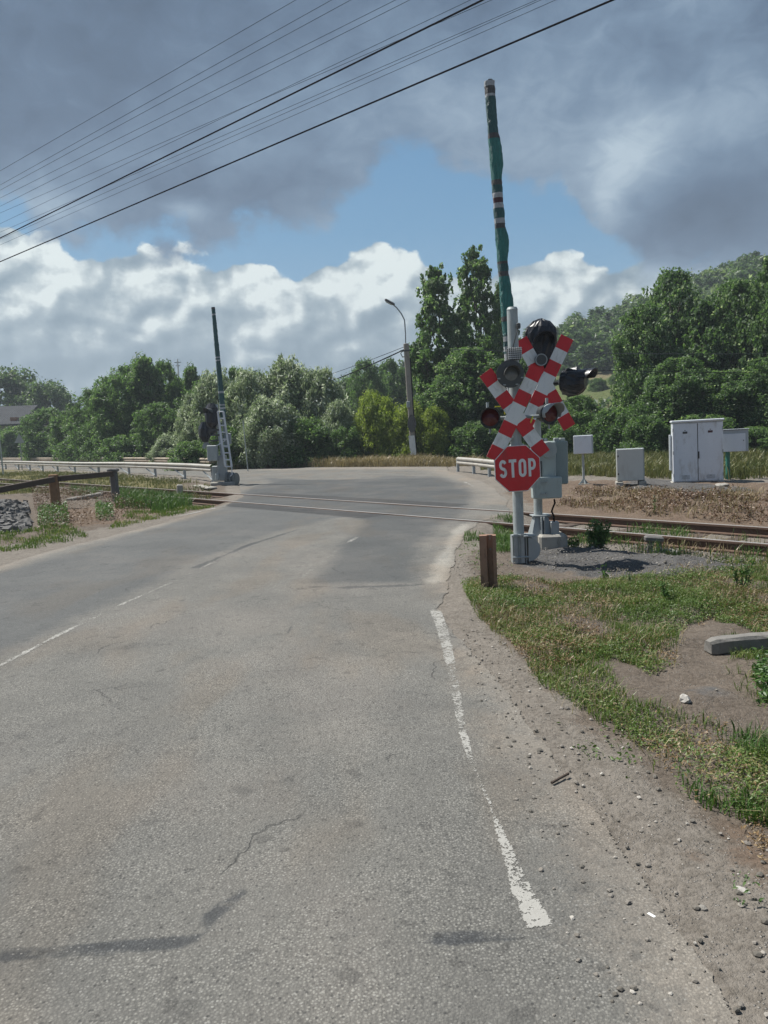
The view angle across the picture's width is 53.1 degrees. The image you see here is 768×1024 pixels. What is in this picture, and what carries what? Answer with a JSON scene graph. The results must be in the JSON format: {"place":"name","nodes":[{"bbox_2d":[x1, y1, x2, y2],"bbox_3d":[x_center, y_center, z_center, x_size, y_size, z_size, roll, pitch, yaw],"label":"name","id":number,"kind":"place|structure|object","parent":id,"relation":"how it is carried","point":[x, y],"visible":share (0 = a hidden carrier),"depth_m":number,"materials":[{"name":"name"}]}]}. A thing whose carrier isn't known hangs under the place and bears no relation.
{"place":"outdoors","nodes":[
{"label":"outdoors","id":0,"kind":"place"},
{"bbox_2d":[0,0,469,223],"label":"overhead wire","id":1,"kind":"object","parent":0,"point":[259,100],"visible":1,"depth_m":24.23,"materials":[{"name":"black metal"}]},
{"bbox_2d":[0,0,483,237],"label":"overhead wire","id":2,"kind":"object","parent":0,"point":[420,30],"visible":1,"depth_m":14.42,"materials":[{"name":"black metal"}]},
{"bbox_2d":[1,0,535,231],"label":"overhead wire","id":3,"kind":"object","parent":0,"point":[304,100],"visible":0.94,"depth_m":24.29,"materials":[{"name":"black metal"}]},
{"bbox_2d":[1,0,539,238],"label":"overhead wire","id":4,"kind":"object","parent":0,"point":[300,106],"visible":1,"depth_m":24.81,"materials":[{"name":"black metal"}]},
{"bbox_2d":[3,0,554,243],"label":"overhead wire","id":5,"kind":"object","parent":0,"point":[311,107],"visible":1,"depth_m":24.91,"materials":[{"name":"black metal"}]},
{"bbox_2d":[0,0,613,261],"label":"overhead wire","id":6,"kind":"object","parent":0,"point":[538,31],"visible":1,"depth_m":13.68,"materials":[{"name":"black metal"}]},
{"bbox_2d":[0,465,738,1023],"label":"road","id":7,"kind":"structure","parent":0,"point":[240,781],"depth_m":3.53,"materials":[{"name":"grey asphalt"}]},
{"bbox_2d":[431,607,464,727],"bbox_3d":[0.478,1.057,5.815,0.216,0.001,3.119,-2,6,0],"label":"road marking","id":8,"kind":"object","parent":7,"relation":"on","point":[448,644],"visible":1,"depth_m":5.82,"materials":[{"name":"paint"}]},
{"bbox_2d":[490,807,551,927],"bbox_3d":[0.511,1.340,2.974,0.176,0.001,0.912,-2,6,0],"label":"road marking","id":9,"kind":"object","parent":7,"relation":"on","point":[534,911],"visible":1,"depth_m":2.74,"materials":[{"name":"paint"}]},
{"bbox_2d":[0,464,767,1023],"bbox_3d":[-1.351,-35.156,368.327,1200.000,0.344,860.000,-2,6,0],"label":"ground","id":10,"kind":"structure","parent":0,"point":[700,676],"depth_m":4.44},
{"bbox_2d":[0,499,33,532],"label":"rubble","id":11,"kind":"object","parent":10,"relation":"on","point":[14,514],"visible":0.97,"depth_m":17.53,"materials":[{"name":"stone"}]},
{"bbox_2d":[0,425,46,460],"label":"bush","id":12,"kind":"object","parent":10,"relation":"on","point":[9,445],"visible":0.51,"depth_m":90.22,"materials":[{"name":"green plant"}]},
{"bbox_2d":[0,405,49,431],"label":"house","id":13,"kind":"structure","parent":10,"relation":"on","point":[10,415],"depth_m":110.42,"materials":[{"name":"beige paint"}]},
{"bbox_2d":[0,363,51,416],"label":"tree","id":14,"kind":"object","parent":10,"relation":"on","point":[13,382],"visible":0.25,"depth_m":123.90,"materials":[{"name":"green plant"}]},
{"bbox_2d":[15,407,61,461],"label":"bush","id":15,"kind":"object","parent":10,"relation":"on","point":[32,440],"visible":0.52,"depth_m":79.34,"materials":[{"name":"green plant"}]},
{"bbox_2d":[11,377,78,418],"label":"tree","id":16,"kind":"object","parent":10,"relation":"on","point":[56,396],"visible":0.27,"depth_m":121.46,"materials":[{"name":"green plant"}]},
{"bbox_2d":[0,468,119,506],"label":"beam fence","id":17,"kind":"object","parent":10,"relation":"on","point":[52,480],"visible":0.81,"depth_m":20.35,"materials":[{"name":"brown wood"}]},
{"bbox_2d":[44,408,83,461],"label":"bush","id":18,"kind":"object","parent":10,"relation":"on","point":[54,437],"visible":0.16,"depth_m":71.98,"materials":[{"name":"green plant"}]},
{"bbox_2d":[49,435,78,461],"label":"bush","id":19,"kind":"object","parent":10,"relation":"on","point":[64,451],"visible":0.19,"depth_m":68.84,"materials":[{"name":"green plant"}]},
{"bbox_2d":[37,497,114,526],"bbox_3d":[-7.134,-0.016,17.885,1.750,0.459,4.096,-5,6,-24],"label":"weed patch","id":20,"kind":"object","parent":10,"relation":"on","point":[104,510],"visible":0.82,"depth_m":17.58,"materials":[{"name":"green plant"}]},
{"bbox_2d":[60,385,95,461],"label":"tree","id":21,"kind":"object","parent":10,"relation":"on","point":[77,419],"visible":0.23,"depth_m":66.99,"materials":[{"name":"green plant"}]},
{"bbox_2d":[32,485,162,532],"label":"dead weeds","id":22,"kind":"object","parent":10,"relation":"on","point":[61,497],"visible":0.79,"depth_m":20.00,"materials":[{"name":"brown plant"}]},
{"bbox_2d":[76,416,121,461],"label":"bush","id":23,"kind":"object","parent":10,"relation":"on","point":[85,449],"visible":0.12,"depth_m":64.47,"materials":[{"name":"green plant"}]},
{"bbox_2d":[0,470,211,498],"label":"field grass","id":24,"kind":"structure","parent":10,"relation":"on","point":[127,478],"depth_m":34.53,"materials":[{"name":"plant"}]},
{"bbox_2d":[0,461,214,481],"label":"guardrail","id":25,"kind":"object","parent":10,"relation":"on","point":[184,467],"visible":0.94,"depth_m":42.33,"materials":[{"name":"metal"}]},
{"bbox_2d":[0,504,215,551],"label":"grass","id":26,"kind":"structure","parent":10,"relation":"on","point":[37,539],"depth_m":14.93,"materials":[{"name":"green plant"}]},
{"bbox_2d":[0,457,215,463],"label":"guardrail","id":27,"kind":"object","parent":10,"relation":"on","point":[144,459],"visible":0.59,"depth_m":57.09,"materials":[{"name":"grey metal"}]},
{"bbox_2d":[83,374,147,461],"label":"tree","id":28,"kind":"object","parent":10,"relation":"on","point":[104,406],"visible":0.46,"depth_m":62.17,"materials":[{"name":"green plant"}]},
{"bbox_2d":[92,362,142,434],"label":"tree","id":29,"kind":"object","parent":10,"relation":"on","point":[121,371],"visible":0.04,"depth_m":67.94,"materials":[{"name":"green plant"}]},
{"bbox_2d":[99,433,154,467],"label":"bush","id":30,"kind":"object","parent":10,"relation":"on","point":[122,443],"visible":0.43,"depth_m":59.25,"materials":[{"name":"green plant"}]},
{"bbox_2d":[68,484,193,510],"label":"grass","id":31,"kind":"structure","parent":10,"relation":"on","point":[163,503],"depth_m":21.16,"materials":[{"name":"green plant"}]},
{"bbox_2d":[113,351,173,452],"bbox_3d":[-19.582,-8.394,63.443,5.807,10.008,6.550,-6,7,-36],"label":"tree","id":32,"kind":"object","parent":10,"relation":"on","point":[144,372],"visible":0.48,"depth_m":62.46,"materials":[{"name":"green plant"}]},
{"bbox_2d":[129,401,177,456],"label":"bush","id":33,"kind":"object","parent":10,"relation":"on","point":[146,436],"visible":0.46,"depth_m":58.59,"materials":[{"name":"green plant"}]},
{"bbox_2d":[145,432,174,462],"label":"bush","id":34,"kind":"object","parent":10,"relation":"on","point":[162,447],"visible":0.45,"depth_m":52.88,"materials":[{"name":"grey plant"}]},
{"bbox_2d":[144,358,182,424],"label":"tree","id":35,"kind":"object","parent":10,"relation":"on","point":[172,390],"visible":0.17,"depth_m":64.42,"materials":[{"name":"green plant"}]},
{"bbox_2d":[167,393,196,457],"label":"tree","id":36,"kind":"object","parent":10,"relation":"on","point":[182,425],"visible":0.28,"depth_m":48.85,"materials":[{"name":"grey plant"}]},
{"bbox_2d":[162,439,205,470],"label":"bush","id":37,"kind":"object","parent":10,"relation":"on","point":[190,452],"visible":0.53,"depth_m":46.01,"materials":[{"name":"green plant"}]},
{"bbox_2d":[178,361,200,404],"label":"tree","id":38,"kind":"object","parent":10,"relation":"on","point":[190,375],"visible":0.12,"depth_m":64.74,"materials":[{"name":"green plant"}]},
{"bbox_2d":[186,367,242,440],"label":"tree","id":39,"kind":"object","parent":10,"relation":"on","point":[207,389],"visible":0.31,"depth_m":47.58,"materials":[{"name":"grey plant"}]},
{"bbox_2d":[198,307,239,485],"bbox_3d":[-6.383,-4.278,28.890,1.456,6.706,0.907,-2,6,0],"label":"barrier machine","id":40,"kind":"object","parent":10,"relation":"on","point":[207,430],"visible":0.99,"depth_m":28.91,"materials":[{"name":"metal"}]},
{"bbox_2d":[197,425,248,469],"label":"bush","id":41,"kind":"object","parent":10,"relation":"on","point":[234,458],"visible":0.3,"depth_m":45.03,"materials":[{"name":"green plant"}]},
{"bbox_2d":[217,366,275,465],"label":"tree","id":42,"kind":"object","parent":10,"relation":"on","point":[244,390],"visible":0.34,"depth_m":46.47,"materials":[{"name":"green plant"}]},
{"bbox_2d":[232,393,305,468],"bbox_3d":[-6.595,-4.592,45.262,4.355,4.889,4.316,-8,8,-44],"label":"bush","id":43,"kind":"object","parent":10,"relation":"on","point":[266,419],"visible":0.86,"depth_m":44.22,"materials":[{"name":"green plant"}]},
{"bbox_2d":[255,353,319,417],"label":"tree","id":44,"kind":"object","parent":10,"relation":"on","point":[282,375],"visible":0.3,"depth_m":47.20,"materials":[{"name":"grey plant"}]},
{"bbox_2d":[269,414,344,467],"bbox_3d":[-4.524,-3.981,45.778,5.177,3.623,5.388,-3,6,-10],"label":"bush","id":45,"kind":"object","parent":10,"relation":"on","point":[312,430],"visible":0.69,"depth_m":44.28,"materials":[{"name":"green plant"}]},
{"bbox_2d":[295,365,354,448],"bbox_3d":[-3.849,-5.692,47.557,4.351,6.817,4.635,3,8,40],"label":"bush","id":46,"kind":"object","parent":10,"relation":"on","point":[323,387],"visible":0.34,"depth_m":46.55,"materials":[{"name":"green plant"}]},
{"bbox_2d":[318,398,362,457],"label":"bush","id":47,"kind":"object","parent":10,"relation":"on","point":[338,412],"visible":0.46,"depth_m":45.08,"materials":[{"name":"green plant"}]},
{"bbox_2d":[323,425,369,462],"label":"bush","id":48,"kind":"object","parent":10,"relation":"on","point":[350,436],"visible":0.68,"depth_m":44.20,"materials":[{"name":"green plant"}]},
{"bbox_2d":[227,451,481,469],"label":"dry grass","id":49,"kind":"structure","parent":10,"relation":"on","point":[413,460],"depth_m":40.66,"materials":[{"name":"beige plant"}]},
{"bbox_2d":[344,358,392,451],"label":"tree","id":50,"kind":"object","parent":10,"relation":"on","point":[356,381],"visible":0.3,"depth_m":76.36,"materials":[{"name":"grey plant"}]},
{"bbox_2d":[347,387,406,457],"bbox_3d":[-0.483,-4.953,45.783,4.115,5.081,4.467,-3,6,-10],"label":"bush","id":51,"kind":"object","parent":10,"relation":"on","point":[374,412],"visible":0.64,"depth_m":44.73,"materials":[{"name":"green plant"}]},
{"bbox_2d":[0,479,767,561],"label":"railway track","id":52,"kind":"structure","parent":10,"relation":"on","point":[700,529],"depth_m":12.92,"materials":[{"name":"brown metal"}]},
{"bbox_2d":[372,356,413,411],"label":"tree","id":53,"kind":"object","parent":10,"relation":"on","point":[390,365],"visible":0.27,"depth_m":81.67,"materials":[{"name":"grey plant"}]},
{"bbox_2d":[385,299,417,455],"bbox_3d":[0.976,-7.219,42.944,1.528,9.242,0.450,-2,6,0],"label":"lamp pole","id":54,"kind":"object","parent":10,"relation":"on","point":[411,417],"visible":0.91,"depth_m":42.88,"materials":[{"name":"concrete"}]},
{"bbox_2d":[383,398,433,457],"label":"bush","id":55,"kind":"object","parent":10,"relation":"on","point":[400,421],"visible":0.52,"depth_m":43.94,"materials":[{"name":"green plant"}]},
{"bbox_2d":[416,403,455,457],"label":"bush","id":56,"kind":"object","parent":10,"relation":"on","point":[431,417],"visible":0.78,"depth_m":43.55,"materials":[{"name":"green plant"}]},
{"bbox_2d":[405,262,468,408],"bbox_3d":[3.470,-9.544,49.333,4.537,12.569,4.604,-3,6,-4],"label":"tree","id":57,"kind":"object","parent":10,"relation":"on","point":[434,306],"visible":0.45,"depth_m":48.28,"materials":[{"name":"green plant"}]},
{"bbox_2d":[413,375,479,451],"bbox_3d":[3.681,-5.470,45.715,4.460,5.286,4.701,-3,6,-10],"label":"bush","id":58,"kind":"object","parent":10,"relation":"on","point":[435,395],"visible":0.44,"depth_m":44.61,"materials":[{"name":"green plant"}]},
{"bbox_2d":[428,311,479,404],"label":"tree","id":59,"kind":"object","parent":10,"relation":"on","point":[458,332],"visible":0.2,"depth_m":47.73,"materials":[{"name":"green plant"}]},
{"bbox_2d":[426,346,503,428],"bbox_3d":[5.391,-6.487,46.714,6.404,7.150,6.077,-3,6,-12],"label":"tree","id":60,"kind":"object","parent":10,"relation":"on","point":[460,359],"visible":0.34,"depth_m":45.29,"materials":[{"name":"green plant"}]},
{"bbox_2d":[456,457,493,476],"bbox_3d":[3.909,-1.525,27.711,0.218,0.720,9.733,-3,6,-9],"label":"guardrail","id":61,"kind":"object","parent":10,"relation":"on","point":[486,463],"visible":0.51,"depth_m":29.93,"materials":[{"name":"metal"}]},
{"bbox_2d":[444,420,509,458],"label":"bush","id":62,"kind":"object","parent":10,"relation":"on","point":[480,437],"visible":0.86,"depth_m":42.90,"materials":[{"name":"green plant"}]},
{"bbox_2d":[453,244,503,405],"bbox_3d":[6.242,-10.626,51.253,4.404,14.174,4.469,-7,8,-42],"label":"tree","id":63,"kind":"object","parent":10,"relation":"on","point":[475,296],"visible":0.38,"depth_m":50.27,"materials":[{"name":"green plant"}]},
{"bbox_2d":[479,534,497,587],"bbox_3d":[1.083,0.627,7.933,0.170,0.791,0.120,-2,6,8],"label":"steel post","id":64,"kind":"object","parent":10,"relation":"on","point":[488,559],"visible":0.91,"depth_m":7.89,"materials":[{"name":"brown metal"}]},
{"bbox_2d":[464,512,513,552],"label":"grass","id":65,"kind":"structure","parent":10,"relation":"on","point":[501,537],"depth_m":12.09,"materials":[{"name":"green plant"}]},
{"bbox_2d":[475,357,541,430],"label":"tree","id":66,"kind":"object","parent":10,"relation":"on","point":[522,362],"visible":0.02,"depth_m":44.86,"materials":[{"name":"green plant"}]},
{"bbox_2d":[479,307,564,563],"bbox_3d":[1.710,-0.889,9.479,1.040,3.249,0.452,-3,6,0],"label":"signal post","id":67,"kind":"object","parent":10,"relation":"on","point":[517,470],"visible":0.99,"depth_m":9.48,"materials":[{"name":"metal"}]},
{"bbox_2d":[484,79,597,549],"bbox_3d":[2.165,-2.574,10.635,1.449,6.397,0.900,-2,6,0],"label":"barrier machine","id":68,"kind":"object","parent":10,"relation":"on","point":[543,349],"visible":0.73,"depth_m":10.46,"materials":[{"name":"metal"}]},
{"bbox_2d":[456,541,641,777],"bbox_3d":[1.179,0.847,7.550,0.865,0.080,7.986,-2,6,5],"label":"ground cover","id":69,"kind":"object","parent":10,"relation":"on","point":[617,758],"visible":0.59,"depth_m":3.96,"materials":[{"name":"green plant"}]},
{"bbox_2d":[543,424,582,452],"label":"bush","id":70,"kind":"object","parent":10,"relation":"on","point":[557,431],"visible":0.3,"depth_m":40.50,"materials":[{"name":"green plant"}]},
{"bbox_2d":[551,394,602,433],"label":"bush","id":71,"kind":"object","parent":10,"relation":"on","point":[581,415],"visible":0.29,"depth_m":41.98,"materials":[{"name":"green plant"}]},
{"bbox_2d":[573,435,592,484],"bbox_3d":[5.751,-1.504,22.107,0.540,1.407,0.375,-1,6,16],"label":"electrical cabinet","id":72,"kind":"object","parent":10,"relation":"on","point":[582,444],"visible":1,"depth_m":21.91,"materials":[{"name":"grey metal"}]},
{"bbox_2d":[585,517,611,548],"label":"weed","id":73,"kind":"object","parent":10,"relation":"on","point":[600,534],"visible":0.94,"depth_m":10.82,"materials":[{"name":"green plant"}]},
{"bbox_2d":[452,543,767,1022],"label":"gravel","id":74,"kind":"structure","parent":10,"relation":"on","point":[761,953],"depth_m":3.48,"materials":[{"name":"grey gravel"}]},
{"bbox_2d":[578,405,646,454],"bbox_3d":[12.252,-4.032,40.903,3.929,3.313,3.775,-6,7,-37],"label":"bush","id":75,"kind":"object","parent":10,"relation":"on","point":[605,428],"visible":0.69,"depth_m":40.11,"materials":[{"name":"green plant"}]},
{"bbox_2d":[460,563,767,824],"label":"grass","id":76,"kind":"structure","parent":10,"relation":"on","point":[660,637],"depth_m":6.01,"materials":[{"name":"green plant"}]},
{"bbox_2d":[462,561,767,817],"bbox_3d":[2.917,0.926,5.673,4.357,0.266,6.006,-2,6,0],"label":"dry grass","id":77,"kind":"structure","parent":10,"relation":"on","point":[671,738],"depth_m":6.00,"materials":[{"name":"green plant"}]},
{"bbox_2d":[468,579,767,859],"bbox_3d":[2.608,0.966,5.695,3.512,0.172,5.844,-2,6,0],"label":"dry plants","id":78,"kind":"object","parent":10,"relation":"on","point":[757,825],"visible":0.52,"depth_m":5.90,"materials":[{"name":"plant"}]},
{"bbox_2d":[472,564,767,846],"bbox_3d":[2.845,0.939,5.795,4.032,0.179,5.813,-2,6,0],"label":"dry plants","id":79,"kind":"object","parent":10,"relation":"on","point":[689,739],"visible":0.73,"depth_m":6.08,"materials":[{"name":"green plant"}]},
{"bbox_2d":[480,444,767,479],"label":"field grass","id":80,"kind":"structure","parent":10,"relation":"on","point":[750,462],"depth_m":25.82,"materials":[{"name":"green plant"}]},
{"bbox_2d":[615,448,646,487],"bbox_3d":[6.788,-1.200,21.171,0.800,1.097,0.475,-2,6,14],"label":"electrical cabinet","id":81,"kind":"object","parent":10,"relation":"on","point":[629,464],"visible":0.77,"depth_m":20.99,"materials":[{"name":"grey metal"}]},
{"bbox_2d":[619,413,670,452],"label":"bush","id":82,"kind":"object","parent":10,"relation":"on","point":[653,430],"visible":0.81,"depth_m":38.16,"materials":[{"name":"green plant"}]},
{"bbox_2d":[608,301,685,436],"bbox_3d":[15.111,-7.548,44.527,4.848,9.135,5.109,-5,6,-24],"label":"tree","id":83,"kind":"object","parent":10,"relation":"on","point":[636,337],"visible":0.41,"depth_m":43.48,"materials":[{"name":"green plant"}]},
{"bbox_2d":[552,482,767,558],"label":"dry grass","id":84,"kind":"structure","parent":10,"relation":"on","point":[716,499],"depth_m":15.09,"materials":[{"name":"brown plant"}]},
{"bbox_2d":[559,484,767,523],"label":"dry plants","id":85,"kind":"object","parent":10,"relation":"on","point":[681,494],"visible":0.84,"depth_m":15.54,"materials":[{"name":"brown plant"}]},
{"bbox_2d":[572,521,767,560],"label":"grass","id":86,"kind":"structure","parent":10,"relation":"on","point":[653,530],"depth_m":11.82,"materials":[{"name":"green plant"}]},
{"bbox_2d":[636,266,706,394],"bbox_3d":[17.389,-8.926,46.455,5.570,11.540,5.870,-2,6,4],"label":"tree","id":87,"kind":"object","parent":10,"relation":"on","point":[671,288],"visible":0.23,"depth_m":45.11,"materials":[{"name":"green plant"}]},
{"bbox_2d":[627,354,724,443],"bbox_3d":[15.587,-5.510,40.629,5.121,5.487,4.859,-3,6,-10],"label":"tree","id":88,"kind":"object","parent":10,"relation":"on","point":[662,394],"visible":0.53,"depth_m":39.80,"materials":[{"name":"green plant"}]},
{"bbox_2d":[669,418,724,482],"bbox_3d":[8.771,-1.597,21.566,1.405,1.985,0.740,-1,6,17],"label":"electrical cabinet","id":89,"kind":"object","parent":10,"relation":"on","point":[695,450],"visible":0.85,"depth_m":21.26,"materials":[{"name":"white metal"}]},
{"bbox_2d":[662,413,738,453],"bbox_3d":[15.799,-3.684,38.436,4.333,2.613,4.509,-1,6,16],"label":"bush","id":90,"kind":"object","parent":10,"relation":"on","point":[727,422],"visible":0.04,"depth_m":37.83,"materials":[{"name":"green plant"}]},
{"bbox_2d":[675,295,737,412],"bbox_3d":[18.079,-7.732,43.580,4.042,8.912,4.187,-1,6,8],"label":"tree","id":91,"kind":"object","parent":10,"relation":"on","point":[691,348],"visible":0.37,"depth_m":42.74,"materials":[{"name":"green plant"}]},
{"bbox_2d":[673,750,763,904],"bbox_3d":[1.315,1.229,3.140,0.143,0.146,1.137,-1,6,11],"label":"weed patch","id":92,"kind":"object","parent":10,"relation":"on","point":[734,885],"visible":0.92,"depth_m":3.47,"materials":[{"name":"green plant"}]},
{"bbox_2d":[674,368,765,428],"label":"tree","id":93,"kind":"object","parent":10,"relation":"on","point":[731,382],"visible":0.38,"depth_m":38.59,"materials":[{"name":"green plant"}]},
{"bbox_2d":[697,276,766,413],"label":"tree","id":94,"kind":"object","parent":10,"relation":"on","point":[727,303],"visible":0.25,"depth_m":42.32,"materials":[{"name":"green plant"}]},
{"bbox_2d":[704,632,767,653],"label":"concrete beam","id":95,"kind":"structure","parent":10,"relation":"on","point":[722,644],"depth_m":5.49,"materials":[{"name":"grey concrete"}]},
{"bbox_2d":[723,428,748,479],"bbox_3d":[10.056,-1.549,21.981,0.740,1.652,0.420,0,6,26],"label":"electrical cabinet","id":96,"kind":"object","parent":10,"relation":"on","point":[734,440],"visible":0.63,"depth_m":21.80,"materials":[{"name":"metal"}]},
{"bbox_2d":[725,557,754,589],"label":"weed","id":97,"kind":"object","parent":10,"relation":"on","point":[742,573],"visible":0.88,"depth_m":7.43,"materials":[{"name":"green plant"}]},
{"bbox_2d":[722,357,767,428],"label":"tree","id":98,"kind":"object","parent":10,"relation":"on","point":[757,378],"visible":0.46,"depth_m":37.92,"materials":[{"name":"green plant"}]},
{"bbox_2d":[729,254,767,388],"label":"tree","id":99,"kind":"object","parent":10,"relation":"on","point":[751,334],"visible":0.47,"depth_m":41.19,"materials":[{"name":"green plant"}]},
{"bbox_2d":[745,425,767,452],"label":"bush","id":100,"kind":"object","parent":10,"relation":"on","point":[758,435],"visible":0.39,"depth_m":36.16,"materials":[{"name":"green plant"}]},
{"bbox_2d":[750,637,767,706],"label":"weed patch","id":101,"kind":"object","parent":10,"relation":"on","point":[758,665],"visible":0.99,"depth_m":4.62,"materials":[{"name":"green plant"}]},
{"bbox_2d":[0,0,767,408],"label":"sky","id":102,"kind":"structure","parent":0,"point":[633,134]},
{"bbox_2d":[544,357,620,425],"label":"hill","id":103,"kind":"structure","parent":0,"point":[603,394],"depth_m":113.49,"materials":[{"name":"green plant"}]},
{"bbox_2d":[340,250,766,423],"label":"hillside wood","id":104,"kind":"object","parent":103,"relation":"on","point":[592,335],"visible":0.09,"depth_m":149.32,"materials":[{"name":"green plant"}]},
{"bbox_2d":[587,377,609,391],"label":"bush","id":105,"kind":"object","parent":103,"relation":"on","point":[599,384],"visible":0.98,"depth_m":113.59,"materials":[{"name":"green plant"}]},
{"bbox_2d":[661,548,767,565],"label":"grass","id":106,"kind":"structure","parent":0,"point":[737,559],"depth_m":9.50,"materials":[{"name":"green plant"}]},
{"bbox_2d":[666,719,767,826],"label":"grass","id":107,"kind":"structure","parent":0,"point":[746,732],"depth_m":3.38,"materials":[{"name":"green plant"}]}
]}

